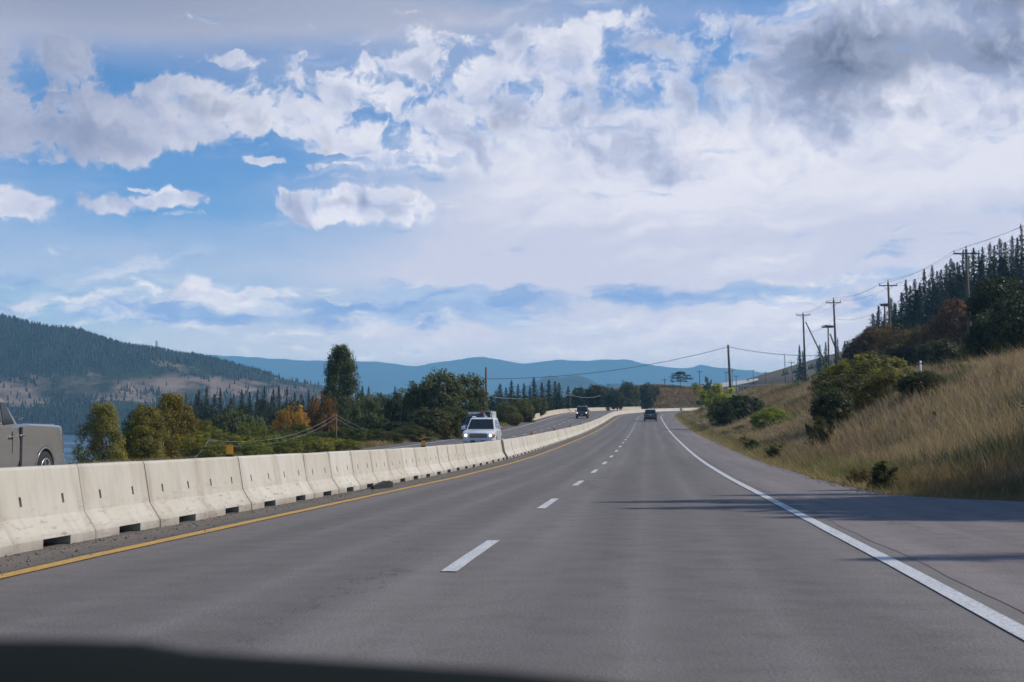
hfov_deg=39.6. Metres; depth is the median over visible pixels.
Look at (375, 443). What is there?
verge grass
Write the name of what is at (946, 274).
conifer
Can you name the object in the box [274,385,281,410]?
conifer
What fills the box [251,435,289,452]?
shrub
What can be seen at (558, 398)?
conifer
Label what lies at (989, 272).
conifer
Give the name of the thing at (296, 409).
conifer
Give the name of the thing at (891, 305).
conifer
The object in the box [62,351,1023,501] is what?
ground
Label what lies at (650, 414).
suv
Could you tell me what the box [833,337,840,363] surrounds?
conifer
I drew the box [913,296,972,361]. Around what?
broadleaf tree
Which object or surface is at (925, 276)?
power wire
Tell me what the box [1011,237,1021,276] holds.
conifer
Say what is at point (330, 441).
shrub
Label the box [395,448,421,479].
concrete barrier
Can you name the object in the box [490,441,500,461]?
concrete barrier
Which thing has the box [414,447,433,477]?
concrete barrier
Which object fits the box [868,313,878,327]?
conifer
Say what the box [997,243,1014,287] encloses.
conifer
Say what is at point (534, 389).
conifer
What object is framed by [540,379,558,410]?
conifer
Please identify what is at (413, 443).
gravel shoulder
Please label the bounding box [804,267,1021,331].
telephone cable
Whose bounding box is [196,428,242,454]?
shrub
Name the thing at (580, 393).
broadleaf tree
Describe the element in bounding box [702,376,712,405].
shrub
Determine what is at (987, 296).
broadleaf tree
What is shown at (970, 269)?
conifer
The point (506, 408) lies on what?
shrub
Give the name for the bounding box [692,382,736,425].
shrub
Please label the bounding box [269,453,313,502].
concrete barrier
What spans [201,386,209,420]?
conifer
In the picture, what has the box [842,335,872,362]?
broadleaf tree
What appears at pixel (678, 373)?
broadleaf tree
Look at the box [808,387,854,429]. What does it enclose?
shrub
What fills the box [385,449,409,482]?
concrete barrier
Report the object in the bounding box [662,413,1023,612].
paved shoulder
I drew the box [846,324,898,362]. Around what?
broadleaf tree
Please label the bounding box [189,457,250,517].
concrete barrier
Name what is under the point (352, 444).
shrub
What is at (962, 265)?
conifer
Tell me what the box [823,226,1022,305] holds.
power wire
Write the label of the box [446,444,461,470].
concrete barrier
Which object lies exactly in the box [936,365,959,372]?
shrub
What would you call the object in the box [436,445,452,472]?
concrete barrier
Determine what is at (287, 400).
conifer
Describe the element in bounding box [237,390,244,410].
conifer
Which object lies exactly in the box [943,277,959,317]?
conifer
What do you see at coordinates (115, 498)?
concrete barrier
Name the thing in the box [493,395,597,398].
pale wire
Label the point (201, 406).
broadleaf tree
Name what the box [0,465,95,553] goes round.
concrete barrier
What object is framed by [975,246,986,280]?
conifer
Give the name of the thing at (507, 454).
concrete barrier
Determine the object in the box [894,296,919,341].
conifer
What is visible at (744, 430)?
field grass
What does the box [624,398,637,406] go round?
broadleaf tree
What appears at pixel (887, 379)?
shrub
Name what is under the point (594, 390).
broadleaf tree
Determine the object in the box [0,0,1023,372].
sky
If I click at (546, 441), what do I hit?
concrete barrier
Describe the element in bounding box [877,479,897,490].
weed clump
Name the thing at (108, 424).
aspen tree
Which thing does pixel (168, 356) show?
forest
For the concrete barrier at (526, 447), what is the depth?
70.06 m
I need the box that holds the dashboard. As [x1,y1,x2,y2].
[0,639,600,681]
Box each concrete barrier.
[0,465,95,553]
[0,523,12,556]
[65,461,159,538]
[142,459,210,526]
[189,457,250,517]
[234,455,285,509]
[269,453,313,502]
[302,452,338,497]
[327,451,359,493]
[350,450,378,489]
[369,449,394,482]
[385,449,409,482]
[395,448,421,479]
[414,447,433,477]
[426,446,443,475]
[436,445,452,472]
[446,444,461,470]
[455,444,469,469]
[463,443,476,467]
[471,443,483,465]
[476,442,489,464]
[484,441,495,462]
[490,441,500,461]
[493,440,505,459]
[501,439,511,458]
[506,439,514,456]
[509,438,519,456]
[515,438,522,454]
[516,437,526,453]
[522,436,529,452]
[526,436,533,451]
[528,435,536,450]
[532,435,538,449]
[533,434,541,448]
[538,434,544,447]
[539,433,546,446]
[543,433,549,446]
[544,432,551,444]
[548,432,553,444]
[549,431,555,443]
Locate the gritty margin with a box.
[0,411,668,572]
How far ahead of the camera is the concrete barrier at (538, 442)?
77.96 m
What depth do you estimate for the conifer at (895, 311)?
260.44 m
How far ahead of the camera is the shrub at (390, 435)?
91.24 m
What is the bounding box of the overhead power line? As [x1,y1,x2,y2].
[499,347,863,378]
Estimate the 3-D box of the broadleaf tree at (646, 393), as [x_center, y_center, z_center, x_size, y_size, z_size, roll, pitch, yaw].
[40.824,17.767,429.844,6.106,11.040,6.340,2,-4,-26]
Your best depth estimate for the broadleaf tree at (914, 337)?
159.80 m
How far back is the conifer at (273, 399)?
261.74 m
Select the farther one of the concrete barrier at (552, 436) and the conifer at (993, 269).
the conifer at (993, 269)
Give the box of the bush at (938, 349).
[910,338,963,366]
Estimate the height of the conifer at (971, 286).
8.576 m
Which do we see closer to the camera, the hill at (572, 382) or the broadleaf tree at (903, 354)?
the broadleaf tree at (903, 354)
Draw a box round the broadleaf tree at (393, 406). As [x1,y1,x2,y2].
[382,387,410,422]
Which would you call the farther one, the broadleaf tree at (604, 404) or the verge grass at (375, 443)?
the broadleaf tree at (604, 404)
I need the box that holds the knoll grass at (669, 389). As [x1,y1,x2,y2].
[594,383,733,408]
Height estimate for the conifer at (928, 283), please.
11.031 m
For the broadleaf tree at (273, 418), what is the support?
on the ground at (773, 377)
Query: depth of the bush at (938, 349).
136.89 m
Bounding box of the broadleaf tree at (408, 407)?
[399,380,441,435]
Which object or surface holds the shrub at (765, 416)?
on the ground at (773, 377)
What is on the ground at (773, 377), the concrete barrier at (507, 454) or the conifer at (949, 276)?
the conifer at (949, 276)
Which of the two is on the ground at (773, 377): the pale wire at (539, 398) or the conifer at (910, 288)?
the conifer at (910, 288)
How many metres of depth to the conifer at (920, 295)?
248.35 m
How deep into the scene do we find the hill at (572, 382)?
3867.61 m
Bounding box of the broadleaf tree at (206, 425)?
[193,418,227,454]
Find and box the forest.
[0,313,383,431]
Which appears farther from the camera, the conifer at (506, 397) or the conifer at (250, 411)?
the conifer at (506, 397)
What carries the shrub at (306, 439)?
on the ground at (773, 377)
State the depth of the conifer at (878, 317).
310.69 m
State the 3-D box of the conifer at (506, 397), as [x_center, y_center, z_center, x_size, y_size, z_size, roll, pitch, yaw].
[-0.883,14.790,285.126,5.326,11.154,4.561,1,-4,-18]
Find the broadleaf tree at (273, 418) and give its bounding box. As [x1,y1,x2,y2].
[269,405,286,426]
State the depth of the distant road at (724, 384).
615.67 m
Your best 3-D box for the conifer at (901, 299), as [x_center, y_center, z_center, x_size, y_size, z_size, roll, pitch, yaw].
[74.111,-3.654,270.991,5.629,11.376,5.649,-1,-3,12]
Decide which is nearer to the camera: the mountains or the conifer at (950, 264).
the conifer at (950, 264)
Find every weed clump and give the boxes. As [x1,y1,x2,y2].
[738,436,748,441]
[741,439,759,448]
[763,444,782,457]
[845,473,861,484]
[849,469,872,483]
[865,460,900,488]
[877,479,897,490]
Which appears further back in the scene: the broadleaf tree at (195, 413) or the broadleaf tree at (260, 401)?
the broadleaf tree at (260, 401)
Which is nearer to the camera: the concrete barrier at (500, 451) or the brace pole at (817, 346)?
the concrete barrier at (500, 451)
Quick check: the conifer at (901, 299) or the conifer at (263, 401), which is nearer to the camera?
the conifer at (263, 401)
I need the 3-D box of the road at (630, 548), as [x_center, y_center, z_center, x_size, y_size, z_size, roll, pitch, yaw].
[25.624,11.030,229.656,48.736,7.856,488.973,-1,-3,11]
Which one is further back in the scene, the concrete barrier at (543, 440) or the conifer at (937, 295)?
the conifer at (937, 295)
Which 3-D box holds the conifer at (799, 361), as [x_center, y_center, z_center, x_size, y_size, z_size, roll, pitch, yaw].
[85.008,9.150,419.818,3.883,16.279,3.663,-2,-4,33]
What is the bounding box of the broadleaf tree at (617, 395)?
[605,390,626,410]
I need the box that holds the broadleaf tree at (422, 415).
[407,407,455,434]
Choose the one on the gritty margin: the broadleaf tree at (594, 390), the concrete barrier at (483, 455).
the concrete barrier at (483, 455)
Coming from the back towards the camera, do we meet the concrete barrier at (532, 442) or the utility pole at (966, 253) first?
the utility pole at (966, 253)
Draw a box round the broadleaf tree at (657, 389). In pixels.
[651,385,659,394]
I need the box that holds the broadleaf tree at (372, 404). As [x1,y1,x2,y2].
[353,394,385,434]
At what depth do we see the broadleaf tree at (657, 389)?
439.21 m
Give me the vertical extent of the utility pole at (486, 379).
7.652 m
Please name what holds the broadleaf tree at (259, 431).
on the ground at (773, 377)
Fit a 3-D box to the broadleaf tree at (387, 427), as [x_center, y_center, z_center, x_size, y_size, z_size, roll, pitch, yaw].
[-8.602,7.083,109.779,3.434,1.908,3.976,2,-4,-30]
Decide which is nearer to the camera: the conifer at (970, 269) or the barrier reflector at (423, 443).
the barrier reflector at (423, 443)
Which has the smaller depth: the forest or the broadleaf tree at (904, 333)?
the broadleaf tree at (904, 333)
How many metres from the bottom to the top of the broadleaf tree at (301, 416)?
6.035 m
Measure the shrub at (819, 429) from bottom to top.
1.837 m
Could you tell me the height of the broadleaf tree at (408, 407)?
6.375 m
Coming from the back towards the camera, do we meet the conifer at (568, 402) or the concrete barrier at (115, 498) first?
the conifer at (568, 402)
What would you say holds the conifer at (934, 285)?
on the ground at (773, 377)
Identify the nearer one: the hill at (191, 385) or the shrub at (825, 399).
the shrub at (825, 399)
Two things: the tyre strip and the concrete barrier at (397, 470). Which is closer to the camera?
the tyre strip
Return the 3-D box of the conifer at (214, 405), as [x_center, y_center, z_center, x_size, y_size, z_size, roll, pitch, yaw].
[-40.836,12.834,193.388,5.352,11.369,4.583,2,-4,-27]
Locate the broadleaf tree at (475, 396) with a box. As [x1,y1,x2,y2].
[445,372,489,411]
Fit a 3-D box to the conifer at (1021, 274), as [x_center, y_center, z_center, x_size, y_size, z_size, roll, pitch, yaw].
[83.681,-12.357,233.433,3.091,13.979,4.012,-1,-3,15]
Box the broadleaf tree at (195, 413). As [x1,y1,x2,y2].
[188,402,198,427]
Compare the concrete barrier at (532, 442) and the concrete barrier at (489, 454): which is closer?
the concrete barrier at (489, 454)
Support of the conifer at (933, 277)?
on the ground at (773, 377)
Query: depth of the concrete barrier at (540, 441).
79.94 m
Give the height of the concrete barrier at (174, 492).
0.790 m
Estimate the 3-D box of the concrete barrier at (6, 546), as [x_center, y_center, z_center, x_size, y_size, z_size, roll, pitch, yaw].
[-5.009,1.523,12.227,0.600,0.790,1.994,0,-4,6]
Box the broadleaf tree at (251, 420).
[240,412,267,437]
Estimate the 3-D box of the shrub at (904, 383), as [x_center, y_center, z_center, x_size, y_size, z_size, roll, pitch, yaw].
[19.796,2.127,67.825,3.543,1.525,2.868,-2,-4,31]
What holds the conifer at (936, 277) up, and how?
on the ground at (773, 377)
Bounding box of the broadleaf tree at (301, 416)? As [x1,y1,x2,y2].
[271,402,310,433]
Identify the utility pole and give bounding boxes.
[335,414,336,443]
[485,367,486,402]
[727,345,731,393]
[796,313,809,381]
[826,298,840,364]
[879,282,897,347]
[953,247,979,333]
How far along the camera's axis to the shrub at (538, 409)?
204.34 m
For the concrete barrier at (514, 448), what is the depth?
64.00 m
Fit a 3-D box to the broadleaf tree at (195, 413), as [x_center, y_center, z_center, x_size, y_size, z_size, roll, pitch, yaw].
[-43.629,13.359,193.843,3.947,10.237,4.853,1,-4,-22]
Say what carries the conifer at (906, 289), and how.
on the ground at (773, 377)
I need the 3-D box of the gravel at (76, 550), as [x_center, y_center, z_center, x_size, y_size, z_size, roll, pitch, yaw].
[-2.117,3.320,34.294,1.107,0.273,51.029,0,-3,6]
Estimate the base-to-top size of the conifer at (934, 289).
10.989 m
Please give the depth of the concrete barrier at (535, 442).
76.01 m
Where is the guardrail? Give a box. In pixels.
[739,381,821,391]
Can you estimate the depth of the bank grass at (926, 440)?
56.02 m
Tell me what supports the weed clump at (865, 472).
on the ground at (773, 377)
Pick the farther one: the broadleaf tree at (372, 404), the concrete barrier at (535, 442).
the broadleaf tree at (372, 404)
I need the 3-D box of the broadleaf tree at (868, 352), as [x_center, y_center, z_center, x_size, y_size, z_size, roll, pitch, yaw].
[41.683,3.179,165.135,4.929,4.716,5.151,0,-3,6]
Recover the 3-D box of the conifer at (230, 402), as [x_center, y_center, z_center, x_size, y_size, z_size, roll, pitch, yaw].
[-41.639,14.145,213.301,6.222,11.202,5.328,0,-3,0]
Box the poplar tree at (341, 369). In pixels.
[318,343,369,438]
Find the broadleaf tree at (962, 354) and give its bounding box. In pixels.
[955,342,984,362]
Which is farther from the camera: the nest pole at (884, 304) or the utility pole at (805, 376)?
the utility pole at (805, 376)
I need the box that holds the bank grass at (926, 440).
[686,337,1023,497]
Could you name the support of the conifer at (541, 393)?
on the ground at (773, 377)
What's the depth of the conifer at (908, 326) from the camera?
222.53 m
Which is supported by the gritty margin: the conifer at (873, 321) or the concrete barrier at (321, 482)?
the concrete barrier at (321, 482)
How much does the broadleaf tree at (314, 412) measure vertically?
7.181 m
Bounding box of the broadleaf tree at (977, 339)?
[961,306,1018,359]
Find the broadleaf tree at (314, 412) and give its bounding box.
[300,391,341,433]
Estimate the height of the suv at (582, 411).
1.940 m
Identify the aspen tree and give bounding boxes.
[66,400,132,463]
[117,404,178,460]
[138,390,211,458]
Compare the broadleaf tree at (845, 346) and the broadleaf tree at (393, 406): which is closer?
the broadleaf tree at (393, 406)
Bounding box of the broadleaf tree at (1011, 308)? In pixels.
[984,293,1023,355]
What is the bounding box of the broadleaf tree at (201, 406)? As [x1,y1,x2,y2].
[197,399,208,418]
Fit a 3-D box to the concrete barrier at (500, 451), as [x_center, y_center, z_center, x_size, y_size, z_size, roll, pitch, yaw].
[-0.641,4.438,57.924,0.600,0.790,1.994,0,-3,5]
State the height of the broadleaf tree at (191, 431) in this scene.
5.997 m
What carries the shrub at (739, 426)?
on the ground at (773, 377)
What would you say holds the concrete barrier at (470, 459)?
on the gritty margin
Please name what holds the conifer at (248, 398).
on the ground at (773, 377)
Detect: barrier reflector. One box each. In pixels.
[226,445,233,456]
[421,440,425,446]
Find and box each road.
[0,410,1023,681]
[712,378,757,386]
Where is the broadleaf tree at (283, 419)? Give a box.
[278,408,289,430]
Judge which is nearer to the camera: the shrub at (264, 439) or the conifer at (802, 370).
the shrub at (264, 439)
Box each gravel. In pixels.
[0,460,508,574]
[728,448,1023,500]
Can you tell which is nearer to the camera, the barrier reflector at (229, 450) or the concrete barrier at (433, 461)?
the barrier reflector at (229, 450)
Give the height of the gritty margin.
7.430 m
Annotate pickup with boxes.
[0,398,63,467]
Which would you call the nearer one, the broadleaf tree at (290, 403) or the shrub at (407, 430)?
the shrub at (407, 430)
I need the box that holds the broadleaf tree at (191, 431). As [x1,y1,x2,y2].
[171,411,212,453]
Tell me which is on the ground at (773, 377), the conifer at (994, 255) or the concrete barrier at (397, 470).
the conifer at (994, 255)
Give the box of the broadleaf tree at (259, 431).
[231,421,280,444]
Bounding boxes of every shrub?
[174,434,221,457]
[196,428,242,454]
[196,441,230,457]
[226,434,269,451]
[239,438,275,455]
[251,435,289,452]
[270,438,303,453]
[272,433,326,451]
[295,440,335,452]
[314,437,348,446]
[321,426,374,441]
[331,438,362,450]
[357,428,405,442]
[387,425,443,441]
[437,423,453,439]
[453,419,463,437]
[493,401,518,422]
[504,412,523,425]
[508,398,534,420]
[521,411,535,422]
[526,396,548,415]
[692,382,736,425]
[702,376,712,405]
[706,399,741,427]
[724,393,764,421]
[731,425,746,430]
[748,406,791,429]
[803,415,835,447]
[807,351,914,412]
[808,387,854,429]
[864,370,905,404]
[890,370,952,397]
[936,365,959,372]
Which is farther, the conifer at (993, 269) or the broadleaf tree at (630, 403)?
the broadleaf tree at (630, 403)
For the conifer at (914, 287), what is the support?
on the ground at (773, 377)
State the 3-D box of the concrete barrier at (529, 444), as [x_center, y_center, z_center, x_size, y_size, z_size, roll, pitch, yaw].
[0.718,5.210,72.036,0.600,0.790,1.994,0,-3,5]
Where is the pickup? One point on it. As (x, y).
(22, 444)
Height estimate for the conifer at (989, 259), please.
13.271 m
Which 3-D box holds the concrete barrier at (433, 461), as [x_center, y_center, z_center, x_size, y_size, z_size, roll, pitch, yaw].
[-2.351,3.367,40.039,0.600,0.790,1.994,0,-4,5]
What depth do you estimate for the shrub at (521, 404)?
181.21 m
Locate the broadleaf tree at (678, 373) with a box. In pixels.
[669,371,691,384]
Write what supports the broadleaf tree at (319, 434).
on the ground at (773, 377)
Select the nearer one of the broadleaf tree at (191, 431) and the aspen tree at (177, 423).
the aspen tree at (177, 423)
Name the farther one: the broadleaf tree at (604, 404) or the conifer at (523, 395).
the broadleaf tree at (604, 404)
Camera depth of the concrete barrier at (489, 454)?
53.98 m
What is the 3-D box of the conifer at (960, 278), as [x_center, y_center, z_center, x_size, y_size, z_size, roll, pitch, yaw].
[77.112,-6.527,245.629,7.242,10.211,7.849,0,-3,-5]
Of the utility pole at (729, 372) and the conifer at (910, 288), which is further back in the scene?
the conifer at (910, 288)
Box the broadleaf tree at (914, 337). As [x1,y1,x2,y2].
[902,325,942,361]
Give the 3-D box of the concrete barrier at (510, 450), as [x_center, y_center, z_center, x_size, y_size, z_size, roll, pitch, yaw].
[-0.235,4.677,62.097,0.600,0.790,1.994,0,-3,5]
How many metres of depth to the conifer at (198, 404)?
224.81 m
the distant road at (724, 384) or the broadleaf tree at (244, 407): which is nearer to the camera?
the broadleaf tree at (244, 407)
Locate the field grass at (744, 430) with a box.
[679,362,965,439]
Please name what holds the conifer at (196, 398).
on the ground at (773, 377)
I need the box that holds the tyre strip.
[371,481,392,488]
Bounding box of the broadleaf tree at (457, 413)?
[435,405,469,433]
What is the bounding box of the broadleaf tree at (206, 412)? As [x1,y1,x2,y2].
[201,404,217,424]
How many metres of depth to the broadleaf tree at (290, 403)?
199.12 m
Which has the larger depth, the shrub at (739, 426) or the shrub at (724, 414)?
the shrub at (724, 414)
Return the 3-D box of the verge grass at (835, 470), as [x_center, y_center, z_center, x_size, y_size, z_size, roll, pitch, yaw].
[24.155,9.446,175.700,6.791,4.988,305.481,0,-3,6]
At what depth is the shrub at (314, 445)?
63.52 m
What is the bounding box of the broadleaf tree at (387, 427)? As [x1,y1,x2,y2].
[380,420,422,437]
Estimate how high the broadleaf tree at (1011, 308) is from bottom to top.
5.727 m
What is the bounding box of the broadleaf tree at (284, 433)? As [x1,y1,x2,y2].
[263,429,296,437]
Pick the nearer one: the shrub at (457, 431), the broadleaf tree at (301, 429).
the broadleaf tree at (301, 429)
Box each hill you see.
[0,319,359,432]
[461,375,635,406]
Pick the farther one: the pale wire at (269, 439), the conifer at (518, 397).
the conifer at (518, 397)
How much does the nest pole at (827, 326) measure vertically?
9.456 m
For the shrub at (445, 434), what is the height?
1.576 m
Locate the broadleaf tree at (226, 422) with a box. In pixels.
[209,403,248,439]
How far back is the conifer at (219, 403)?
239.74 m
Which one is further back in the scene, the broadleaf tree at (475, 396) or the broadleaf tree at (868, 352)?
the broadleaf tree at (868, 352)
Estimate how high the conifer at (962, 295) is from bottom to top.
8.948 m
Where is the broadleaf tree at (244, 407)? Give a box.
[238,402,249,417]
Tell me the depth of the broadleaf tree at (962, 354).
121.97 m
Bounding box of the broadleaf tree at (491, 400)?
[488,391,504,410]
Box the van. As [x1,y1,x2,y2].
[470,411,495,417]
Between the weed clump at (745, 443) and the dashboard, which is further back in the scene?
the weed clump at (745, 443)
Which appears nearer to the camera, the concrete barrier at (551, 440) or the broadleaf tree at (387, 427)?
the concrete barrier at (551, 440)
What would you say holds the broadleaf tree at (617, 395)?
on the ground at (773, 377)
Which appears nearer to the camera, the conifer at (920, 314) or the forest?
the conifer at (920, 314)
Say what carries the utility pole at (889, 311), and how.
on the ground at (773, 377)
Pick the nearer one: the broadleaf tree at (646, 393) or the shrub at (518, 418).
the shrub at (518, 418)
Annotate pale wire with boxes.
[151,414,364,460]
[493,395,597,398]
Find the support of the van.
on the road at (630, 548)
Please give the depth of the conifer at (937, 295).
237.82 m
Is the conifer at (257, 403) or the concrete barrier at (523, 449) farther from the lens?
the conifer at (257, 403)
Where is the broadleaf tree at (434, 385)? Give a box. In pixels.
[410,367,465,422]
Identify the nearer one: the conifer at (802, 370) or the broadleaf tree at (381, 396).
the broadleaf tree at (381, 396)
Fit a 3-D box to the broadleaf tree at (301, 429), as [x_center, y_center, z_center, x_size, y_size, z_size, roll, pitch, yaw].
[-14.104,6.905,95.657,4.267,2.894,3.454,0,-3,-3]
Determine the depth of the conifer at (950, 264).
263.19 m
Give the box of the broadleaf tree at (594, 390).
[583,384,609,407]
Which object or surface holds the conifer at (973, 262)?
on the ground at (773, 377)
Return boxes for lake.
[62,433,122,463]
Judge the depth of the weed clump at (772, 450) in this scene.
58.26 m
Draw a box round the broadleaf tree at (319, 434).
[308,430,332,438]
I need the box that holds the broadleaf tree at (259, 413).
[255,409,268,424]
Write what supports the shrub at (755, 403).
on the ground at (773, 377)
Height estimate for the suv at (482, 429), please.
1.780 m
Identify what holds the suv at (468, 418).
on the road at (630, 548)
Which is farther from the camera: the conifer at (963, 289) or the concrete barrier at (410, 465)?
the conifer at (963, 289)
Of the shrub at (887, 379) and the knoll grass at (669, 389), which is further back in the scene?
the knoll grass at (669, 389)
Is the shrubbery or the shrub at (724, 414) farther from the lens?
the shrubbery
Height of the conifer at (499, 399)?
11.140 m
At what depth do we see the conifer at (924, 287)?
262.89 m
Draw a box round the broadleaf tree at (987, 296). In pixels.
[964,274,1023,340]
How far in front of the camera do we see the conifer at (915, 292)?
248.39 m
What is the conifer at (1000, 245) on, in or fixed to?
on the ground at (773, 377)
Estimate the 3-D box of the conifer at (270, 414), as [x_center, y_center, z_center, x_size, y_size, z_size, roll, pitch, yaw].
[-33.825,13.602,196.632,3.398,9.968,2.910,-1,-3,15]
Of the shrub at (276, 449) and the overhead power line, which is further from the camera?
the overhead power line
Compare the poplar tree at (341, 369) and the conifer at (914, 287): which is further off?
the conifer at (914, 287)
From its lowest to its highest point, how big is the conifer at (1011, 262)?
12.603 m
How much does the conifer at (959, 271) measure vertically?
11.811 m
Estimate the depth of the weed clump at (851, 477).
33.54 m
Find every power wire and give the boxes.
[798,226,1021,313]
[819,237,1020,312]
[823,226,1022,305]
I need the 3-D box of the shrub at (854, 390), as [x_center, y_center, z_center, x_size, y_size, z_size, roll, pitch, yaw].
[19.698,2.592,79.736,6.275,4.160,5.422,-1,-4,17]
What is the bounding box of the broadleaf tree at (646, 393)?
[638,382,656,408]
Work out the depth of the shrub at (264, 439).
65.81 m
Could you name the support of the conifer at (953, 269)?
on the ground at (773, 377)
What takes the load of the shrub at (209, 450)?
on the ground at (773, 377)
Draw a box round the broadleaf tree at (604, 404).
[598,383,619,406]
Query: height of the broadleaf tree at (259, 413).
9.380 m
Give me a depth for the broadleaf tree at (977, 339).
104.59 m
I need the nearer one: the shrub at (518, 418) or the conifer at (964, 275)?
the shrub at (518, 418)
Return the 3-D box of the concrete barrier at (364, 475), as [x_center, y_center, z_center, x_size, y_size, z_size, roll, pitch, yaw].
[-3.296,2.711,30.108,0.600,0.790,1.994,0,-4,5]
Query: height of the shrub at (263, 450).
1.261 m
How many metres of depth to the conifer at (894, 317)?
252.85 m
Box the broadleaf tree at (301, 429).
[278,422,319,437]
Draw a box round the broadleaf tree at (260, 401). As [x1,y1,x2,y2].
[254,394,270,418]
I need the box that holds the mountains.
[205,355,764,398]
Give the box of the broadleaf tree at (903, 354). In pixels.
[873,345,928,368]
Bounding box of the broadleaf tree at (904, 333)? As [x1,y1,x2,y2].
[874,322,911,365]
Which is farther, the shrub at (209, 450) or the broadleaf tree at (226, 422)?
the broadleaf tree at (226, 422)
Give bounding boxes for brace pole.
[805,322,827,366]
[830,334,844,369]
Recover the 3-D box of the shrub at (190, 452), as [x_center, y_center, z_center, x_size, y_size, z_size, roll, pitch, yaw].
[-13.175,4.656,59.870,2.142,1.556,1.850,0,-3,-8]
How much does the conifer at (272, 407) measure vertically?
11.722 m
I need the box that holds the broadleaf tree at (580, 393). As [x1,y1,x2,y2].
[570,385,591,407]
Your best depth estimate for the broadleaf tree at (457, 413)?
121.00 m
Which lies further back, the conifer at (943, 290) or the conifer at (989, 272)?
the conifer at (943, 290)
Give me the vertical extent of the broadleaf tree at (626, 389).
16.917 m
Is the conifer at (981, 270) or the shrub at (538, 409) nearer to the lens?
the shrub at (538, 409)
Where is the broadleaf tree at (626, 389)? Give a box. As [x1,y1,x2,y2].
[618,379,641,406]
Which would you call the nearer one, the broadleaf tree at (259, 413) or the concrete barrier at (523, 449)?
the concrete barrier at (523, 449)
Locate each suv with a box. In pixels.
[460,414,487,437]
[461,416,501,442]
[575,406,589,417]
[642,409,657,420]
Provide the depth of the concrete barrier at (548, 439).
85.99 m
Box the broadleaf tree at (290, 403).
[278,395,299,419]
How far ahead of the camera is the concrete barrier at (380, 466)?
32.05 m
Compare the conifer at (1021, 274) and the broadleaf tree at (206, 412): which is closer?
the broadleaf tree at (206, 412)
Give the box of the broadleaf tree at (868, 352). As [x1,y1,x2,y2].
[851,348,883,375]
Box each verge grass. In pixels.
[61,422,522,464]
[674,411,1023,500]
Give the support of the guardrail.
on the ground at (773, 377)
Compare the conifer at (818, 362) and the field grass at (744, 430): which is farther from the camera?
the conifer at (818, 362)
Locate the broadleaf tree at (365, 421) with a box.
[343,414,389,439]
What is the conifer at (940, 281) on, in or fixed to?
on the ground at (773, 377)
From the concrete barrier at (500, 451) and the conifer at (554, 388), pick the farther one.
the conifer at (554, 388)
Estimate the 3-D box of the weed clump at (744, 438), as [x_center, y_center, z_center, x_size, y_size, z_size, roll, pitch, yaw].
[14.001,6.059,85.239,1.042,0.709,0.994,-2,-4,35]
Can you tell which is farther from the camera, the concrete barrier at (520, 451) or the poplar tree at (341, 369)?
the poplar tree at (341, 369)
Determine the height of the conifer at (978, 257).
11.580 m
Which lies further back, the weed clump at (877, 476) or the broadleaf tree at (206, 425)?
the broadleaf tree at (206, 425)
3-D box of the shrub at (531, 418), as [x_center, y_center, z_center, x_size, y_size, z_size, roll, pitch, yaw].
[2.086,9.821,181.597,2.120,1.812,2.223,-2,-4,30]
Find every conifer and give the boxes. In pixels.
[192,394,197,414]
[196,389,202,419]
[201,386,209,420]
[207,394,220,425]
[217,388,223,415]
[226,398,236,433]
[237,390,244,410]
[246,391,253,409]
[246,400,252,417]
[253,389,260,416]
[259,385,267,417]
[265,404,271,429]
[266,395,274,428]
[267,389,275,419]
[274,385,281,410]
[284,387,288,404]
[290,401,298,431]
[299,393,305,410]
[493,384,506,419]
[502,388,508,418]
[507,379,516,404]
[514,384,520,398]
[519,383,527,401]
[526,378,541,412]
[537,382,546,410]
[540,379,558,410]
[550,381,562,408]
[552,383,571,412]
[563,387,576,408]
[793,345,803,381]
[794,351,807,382]
[811,344,822,376]
[821,341,827,374]
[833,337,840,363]
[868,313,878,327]
[875,306,883,325]
[885,297,893,324]
[888,302,899,325]
[891,305,899,332]
[891,313,900,332]
[893,280,909,327]
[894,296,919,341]
[896,315,904,342]
[897,292,904,332]
[902,279,916,328]
[906,319,911,332]
[907,286,913,311]
[907,286,927,322]
[909,288,919,329]
[911,302,928,330]
[921,269,930,323]
[922,282,939,322]
[924,286,944,325]
[925,265,934,310]
[925,279,931,306]
[926,271,944,310]
[926,286,937,319]
[936,269,943,298]
[939,263,956,295]
[941,279,950,303]
[942,272,957,302]
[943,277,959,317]
[946,262,959,292]
[948,258,958,284]
[951,274,965,305]
[952,280,965,319]
[952,292,964,332]
[953,265,961,310]
[955,272,971,327]
[958,249,969,292]
[964,255,975,285]
[968,247,979,288]
[969,254,979,285]
[969,282,974,296]
[971,265,987,290]
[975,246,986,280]
[983,242,997,277]
[985,267,997,288]
[988,259,996,281]
[991,245,997,270]
[992,238,1006,279]
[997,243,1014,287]
[1002,235,1019,277]
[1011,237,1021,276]
[1012,223,1023,282]
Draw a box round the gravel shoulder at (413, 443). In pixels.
[348,410,616,450]
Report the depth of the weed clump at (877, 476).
29.89 m
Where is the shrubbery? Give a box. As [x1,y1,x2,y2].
[781,355,841,382]
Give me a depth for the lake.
522.15 m
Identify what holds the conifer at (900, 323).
on the ground at (773, 377)
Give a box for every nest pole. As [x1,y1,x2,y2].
[821,325,833,378]
[880,303,887,328]
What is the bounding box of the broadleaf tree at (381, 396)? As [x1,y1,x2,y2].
[361,392,396,417]
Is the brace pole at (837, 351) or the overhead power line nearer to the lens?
the overhead power line

